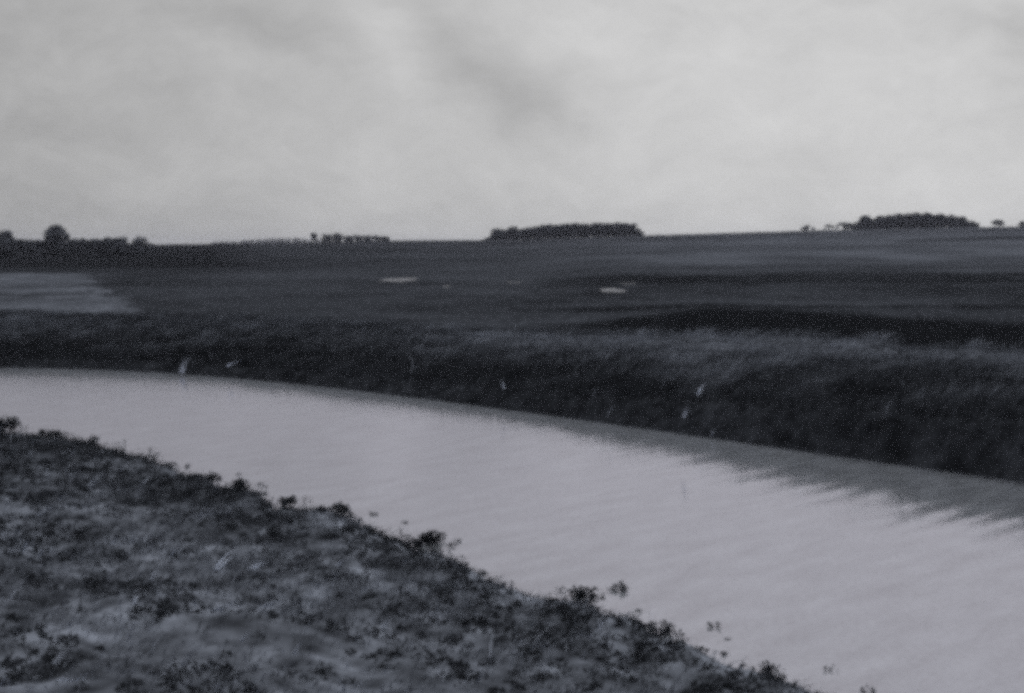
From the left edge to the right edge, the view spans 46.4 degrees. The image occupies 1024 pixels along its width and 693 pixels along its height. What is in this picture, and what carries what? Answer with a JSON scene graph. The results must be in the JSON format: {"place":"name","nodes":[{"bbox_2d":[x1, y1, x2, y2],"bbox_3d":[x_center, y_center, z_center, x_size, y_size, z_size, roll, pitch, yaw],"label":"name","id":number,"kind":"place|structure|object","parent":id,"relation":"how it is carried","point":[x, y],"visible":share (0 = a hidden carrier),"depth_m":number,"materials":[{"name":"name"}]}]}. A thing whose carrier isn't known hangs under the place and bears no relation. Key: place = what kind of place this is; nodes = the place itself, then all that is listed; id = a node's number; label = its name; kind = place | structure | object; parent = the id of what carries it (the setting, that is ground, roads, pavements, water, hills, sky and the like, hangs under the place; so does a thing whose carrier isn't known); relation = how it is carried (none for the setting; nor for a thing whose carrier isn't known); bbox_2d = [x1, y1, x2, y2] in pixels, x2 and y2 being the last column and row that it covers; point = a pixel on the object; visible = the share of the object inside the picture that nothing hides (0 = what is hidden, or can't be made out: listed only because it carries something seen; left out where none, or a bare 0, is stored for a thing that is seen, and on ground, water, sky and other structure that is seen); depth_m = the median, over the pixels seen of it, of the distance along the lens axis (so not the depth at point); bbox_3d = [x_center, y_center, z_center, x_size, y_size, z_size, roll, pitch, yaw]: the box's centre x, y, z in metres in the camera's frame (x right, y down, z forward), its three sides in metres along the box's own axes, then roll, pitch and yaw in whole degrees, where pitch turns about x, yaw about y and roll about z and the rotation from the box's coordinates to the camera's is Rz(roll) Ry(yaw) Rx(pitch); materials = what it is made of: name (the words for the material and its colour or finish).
{"place":"outdoors","nodes":[
{"label":"outdoors","id":0,"kind":"place"},
{"bbox_2d":[0,226,1023,692],"bbox_3d":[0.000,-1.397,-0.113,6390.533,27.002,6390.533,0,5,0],"label":"ground","id":1,"kind":"structure","parent":0,"point":[950,274],"depth_m":46.17,"materials":[{"name":"black soil"}]},
{"bbox_2d":[0,229,18,255],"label":"tree","id":2,"kind":"object","parent":1,"relation":"on","point":[6,235],"visible":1,"depth_m":326.59,"materials":[{"name":"grey plant"}]},
{"bbox_2d":[0,415,21,431],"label":"water weed","id":3,"kind":"object","parent":1,"relation":"on","point":[6,425],"visible":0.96,"depth_m":32.95,"materials":[{"name":"black plant"}]},
{"bbox_2d":[6,544,26,552],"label":"dry stalk","id":4,"kind":"object","parent":1,"relation":"on","point":[14,549],"visible":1,"depth_m":17.82,"materials":[{"name":"grey plant"}]},
{"bbox_2d":[35,506,59,514],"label":"dry stalk","id":5,"kind":"object","parent":1,"relation":"on","point":[40,513],"visible":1,"depth_m":21.43,"materials":[{"name":"grey plant"}]},
{"bbox_2d":[37,429,69,439],"bbox_3d":[-11.964,2.372,31.184,0.801,0.486,0.491,-2,5,-19],"label":"water weed","id":6,"kind":"object","parent":1,"relation":"on","point":[57,434],"visible":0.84,"depth_m":31.16,"materials":[{"name":"black plant"}]},
{"bbox_2d":[41,224,70,254],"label":"tree","id":7,"kind":"object","parent":1,"relation":"on","point":[56,232],"visible":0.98,"depth_m":330.31,"materials":[{"name":"grey plant"}]},
{"bbox_2d":[51,646,72,664],"bbox_3d":[-4.750,3.263,12.634,0.259,0.205,0.022,0,5,0],"label":"dry stalk","id":8,"kind":"object","parent":1,"relation":"on","point":[57,659],"visible":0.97,"depth_m":12.63,"materials":[{"name":"grey plant"}]},
{"bbox_2d":[55,678,85,681],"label":"dry stalk","id":9,"kind":"object","parent":1,"relation":"on","point":[65,679],"visible":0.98,"depth_m":12.06,"materials":[{"name":"grey plant"}]},
{"bbox_2d":[0,236,149,255],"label":"hedgerow","id":10,"kind":"object","parent":1,"relation":"on","point":[120,246],"visible":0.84,"depth_m":328.63,"materials":[{"name":"black plant"}]},
{"bbox_2d":[87,438,96,444],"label":"water weed","id":11,"kind":"object","parent":1,"relation":"on","point":[92,441],"visible":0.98,"depth_m":29.83,"materials":[{"name":"black plant"}]},
{"bbox_2d":[86,473,107,487],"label":"dry stalk","id":12,"kind":"object","parent":1,"relation":"on","point":[91,485],"visible":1,"depth_m":23.98,"materials":[{"name":"grey plant"}]},
{"bbox_2d":[131,235,154,255],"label":"bush","id":13,"kind":"object","parent":1,"relation":"on","point":[138,242],"visible":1,"depth_m":327.81,"materials":[{"name":"grey plant"}]},
{"bbox_2d":[150,567,158,581],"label":"dry stalk","id":14,"kind":"object","parent":1,"relation":"on","point":[151,579],"visible":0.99,"depth_m":16.45,"materials":[{"name":"grey plant"}]},
{"bbox_2d":[179,358,188,372],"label":"dry stalk","id":15,"kind":"object","parent":1,"relation":"on","point":[182,370],"visible":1,"depth_m":47.68,"materials":[{"name":"grey plant"}]},
{"bbox_2d":[213,548,236,569],"bbox_3d":[-4.158,3.081,17.346,0.372,0.318,0.029,0,5,0],"label":"dry stalk","id":16,"kind":"object","parent":1,"relation":"on","point":[218,565],"visible":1,"depth_m":17.34,"materials":[{"name":"grey plant"}]},
{"bbox_2d":[211,600,245,610],"bbox_3d":[-3.563,3.273,15.097,0.513,0.136,0.023,0,5,0],"label":"dry stalk","id":17,"kind":"object","parent":1,"relation":"on","point":[219,608],"visible":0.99,"depth_m":15.10,"materials":[{"name":"grey plant"}]},
{"bbox_2d":[228,478,249,491],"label":"water weed","id":18,"kind":"object","parent":1,"relation":"on","point":[239,481],"visible":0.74,"depth_m":24.47,"materials":[{"name":"black plant"}]},
{"bbox_2d":[248,560,267,568],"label":"dry stalk","id":19,"kind":"object","parent":1,"relation":"on","point":[254,566],"visible":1,"depth_m":17.65,"materials":[{"name":"grey plant"}]},
{"bbox_2d":[211,237,320,243],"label":"wood","id":20,"kind":"object","parent":1,"relation":"on","point":[297,240],"visible":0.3,"depth_m":1495.92,"materials":[{"name":"grey plant"}]},
{"bbox_2d":[259,600,280,607],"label":"dry stalk","id":21,"kind":"object","parent":1,"relation":"on","point":[268,604],"visible":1,"depth_m":15.76,"materials":[{"name":"grey plant"}]},
{"bbox_2d":[292,643,300,654],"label":"dry stalk","id":22,"kind":"object","parent":1,"relation":"on","point":[294,651],"visible":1,"depth_m":13.52,"materials":[{"name":"grey plant"}]},
{"bbox_2d":[310,232,317,240],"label":"tree","id":23,"kind":"object","parent":1,"relation":"on","point":[313,235],"visible":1,"depth_m":636.43,"materials":[{"name":"grey plant"}]},
{"bbox_2d":[334,559,347,566],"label":"dry stalk","id":24,"kind":"object","parent":1,"relation":"on","point":[337,565],"visible":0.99,"depth_m":18.12,"materials":[{"name":"grey plant"}]},
{"bbox_2d":[320,233,389,241],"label":"hedge","id":25,"kind":"object","parent":1,"relation":"on","point":[335,238],"visible":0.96,"depth_m":617.36,"materials":[{"name":"grey plant"}]},
{"bbox_2d":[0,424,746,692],"bbox_3d":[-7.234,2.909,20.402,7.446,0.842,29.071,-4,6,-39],"label":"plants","id":26,"kind":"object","parent":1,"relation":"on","point":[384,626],"visible":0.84,"depth_m":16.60,"materials":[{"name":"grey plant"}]},
{"bbox_2d":[379,278,416,281],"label":"pool","id":27,"kind":"structure","parent":1,"relation":"in","point":[402,279],"depth_m":147.90,"materials":[{"name":"grey liquid"}]},
{"bbox_2d":[0,429,819,692],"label":"bank grass","id":28,"kind":"structure","parent":1,"relation":"on","point":[271,576],"depth_m":16.65,"materials":[{"name":"black plant"}]},
{"bbox_2d":[408,537,423,550],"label":"water weed","id":29,"kind":"object","parent":1,"relation":"on","point":[417,542],"visible":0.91,"depth_m":19.88,"materials":[{"name":"black plant"}]},
{"bbox_2d":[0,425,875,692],"bbox_3d":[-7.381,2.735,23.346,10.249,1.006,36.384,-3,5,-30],"label":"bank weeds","id":30,"kind":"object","parent":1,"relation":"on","point":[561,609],"visible":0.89,"depth_m":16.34,"materials":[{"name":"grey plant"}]},
{"bbox_2d":[17,321,955,418],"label":"bank dead reeds","id":31,"kind":"object","parent":1,"relation":"on","point":[536,365],"visible":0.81,"depth_m":42.59,"materials":[{"name":"grey plant"}]},
{"bbox_2d":[490,228,504,239],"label":"tree","id":32,"kind":"object","parent":1,"relation":"on","point":[497,232],"visible":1,"depth_m":592.28,"materials":[{"name":"grey plant"}]},
{"bbox_2d":[506,226,520,238],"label":"tree","id":33,"kind":"object","parent":1,"relation":"on","point":[513,229],"visible":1,"depth_m":589.82,"materials":[{"name":"grey plant"}]},
{"bbox_2d":[484,222,644,239],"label":"wood","id":34,"kind":"object","parent":1,"relation":"on","point":[567,230],"visible":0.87,"depth_m":603.40,"materials":[{"name":"black plant"}]},
{"bbox_2d":[567,585,605,608],"bbox_3d":[1.038,3.534,16.685,0.541,0.436,0.492,0,5,0],"label":"water weed","id":35,"kind":"object","parent":1,"relation":"on","point":[581,593],"visible":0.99,"depth_m":16.63,"materials":[{"name":"black plant"}]},
{"bbox_2d":[601,288,625,291],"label":"pool","id":36,"kind":"structure","parent":1,"relation":"in","point":[610,290],"depth_m":113.51,"materials":[{"name":"grey liquid"}]},
{"bbox_2d":[647,619,673,635],"bbox_3d":[1.936,3.737,15.637,0.364,0.372,0.282,0,5,0],"label":"water weed","id":37,"kind":"object","parent":1,"relation":"on","point":[667,626],"visible":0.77,"depth_m":15.63,"materials":[{"name":"black plant"}]},
{"bbox_2d":[758,660,779,675],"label":"water weed","id":38,"kind":"object","parent":1,"relation":"on","point":[767,666],"visible":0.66,"depth_m":13.99,"materials":[{"name":"black plant"}]},
{"bbox_2d":[523,306,1023,349],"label":"ditch reeds","id":39,"kind":"object","parent":1,"relation":"on","point":[861,327],"visible":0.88,"depth_m":61.33,"materials":[{"name":"black plant"}]},
{"bbox_2d":[800,225,813,230],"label":"tree","id":40,"kind":"object","parent":1,"relation":"on","point":[805,228],"visible":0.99,"depth_m":597.96,"materials":[{"name":"grey plant"}]},
{"bbox_2d":[823,224,832,229],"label":"tree","id":41,"kind":"object","parent":1,"relation":"on","point":[828,226],"visible":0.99,"depth_m":599.26,"materials":[{"name":"grey plant"}]},
{"bbox_2d":[833,222,850,229],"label":"tree","id":42,"kind":"object","parent":1,"relation":"on","point":[845,225],"visible":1,"depth_m":598.40,"materials":[{"name":"grey plant"}]},
{"bbox_2d":[847,223,860,229],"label":"tree","id":43,"kind":"object","parent":1,"relation":"on","point":[854,226],"visible":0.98,"depth_m":597.92,"materials":[{"name":"grey plant"}]},
{"bbox_2d":[859,215,872,228],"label":"tree","id":44,"kind":"object","parent":1,"relation":"on","point":[865,219],"visible":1,"depth_m":595.55,"materials":[{"name":"grey plant"}]},
{"bbox_2d":[851,212,979,229],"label":"wood","id":45,"kind":"object","parent":1,"relation":"on","point":[914,220],"visible":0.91,"depth_m":602.74,"materials":[{"name":"black plant"}]},
{"bbox_2d":[990,219,1004,226],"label":"tree","id":46,"kind":"object","parent":1,"relation":"on","point":[995,222],"visible":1,"depth_m":599.04,"materials":[{"name":"grey plant"}]},
{"bbox_2d":[0,368,1023,692],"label":"river","id":47,"kind":"structure","parent":0,"point":[804,568],"depth_m":23.10,"materials":[{"name":"liquid"}]},
{"bbox_2d":[206,473,221,483],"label":"water weed","id":48,"kind":"object","parent":47,"relation":"in","point":[212,478],"visible":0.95,"depth_m":25.44,"materials":[{"name":"black plant"}]},
{"bbox_2d":[277,494,297,505],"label":"water weed","id":49,"kind":"object","parent":47,"relation":"in","point":[289,500],"visible":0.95,"depth_m":23.33,"materials":[{"name":"black plant"}]},
{"bbox_2d":[315,501,351,516],"bbox_3d":[-3.282,3.042,22.106,0.651,0.445,0.398,3,5,29],"label":"water weed","id":50,"kind":"object","parent":47,"relation":"in","point":[343,508],"visible":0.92,"depth_m":21.99,"materials":[{"name":"black plant"}]},
{"bbox_2d":[418,530,446,543],"bbox_3d":[-1.370,3.338,20.515,0.516,0.384,0.399,0,5,0],"label":"water weed","id":51,"kind":"object","parent":47,"relation":"in","point":[429,537],"visible":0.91,"depth_m":20.45,"materials":[{"name":"black plant"}]},
{"bbox_2d":[607,580,628,591],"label":"water weed","id":52,"kind":"object","parent":47,"relation":"in","point":[620,587],"visible":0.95,"depth_m":17.62,"materials":[{"name":"grey plant"}]},
{"bbox_2d":[0,307,1023,480],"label":"bank grass","id":53,"kind":"structure","parent":0,"point":[405,331],"depth_m":44.05,"materials":[{"name":"black plant"}]},
{"bbox_2d":[0,0,1023,244],"label":"sky","id":54,"kind":"structure","parent":0,"point":[159,121],"materials":[{"name":"grey"}]}
]}

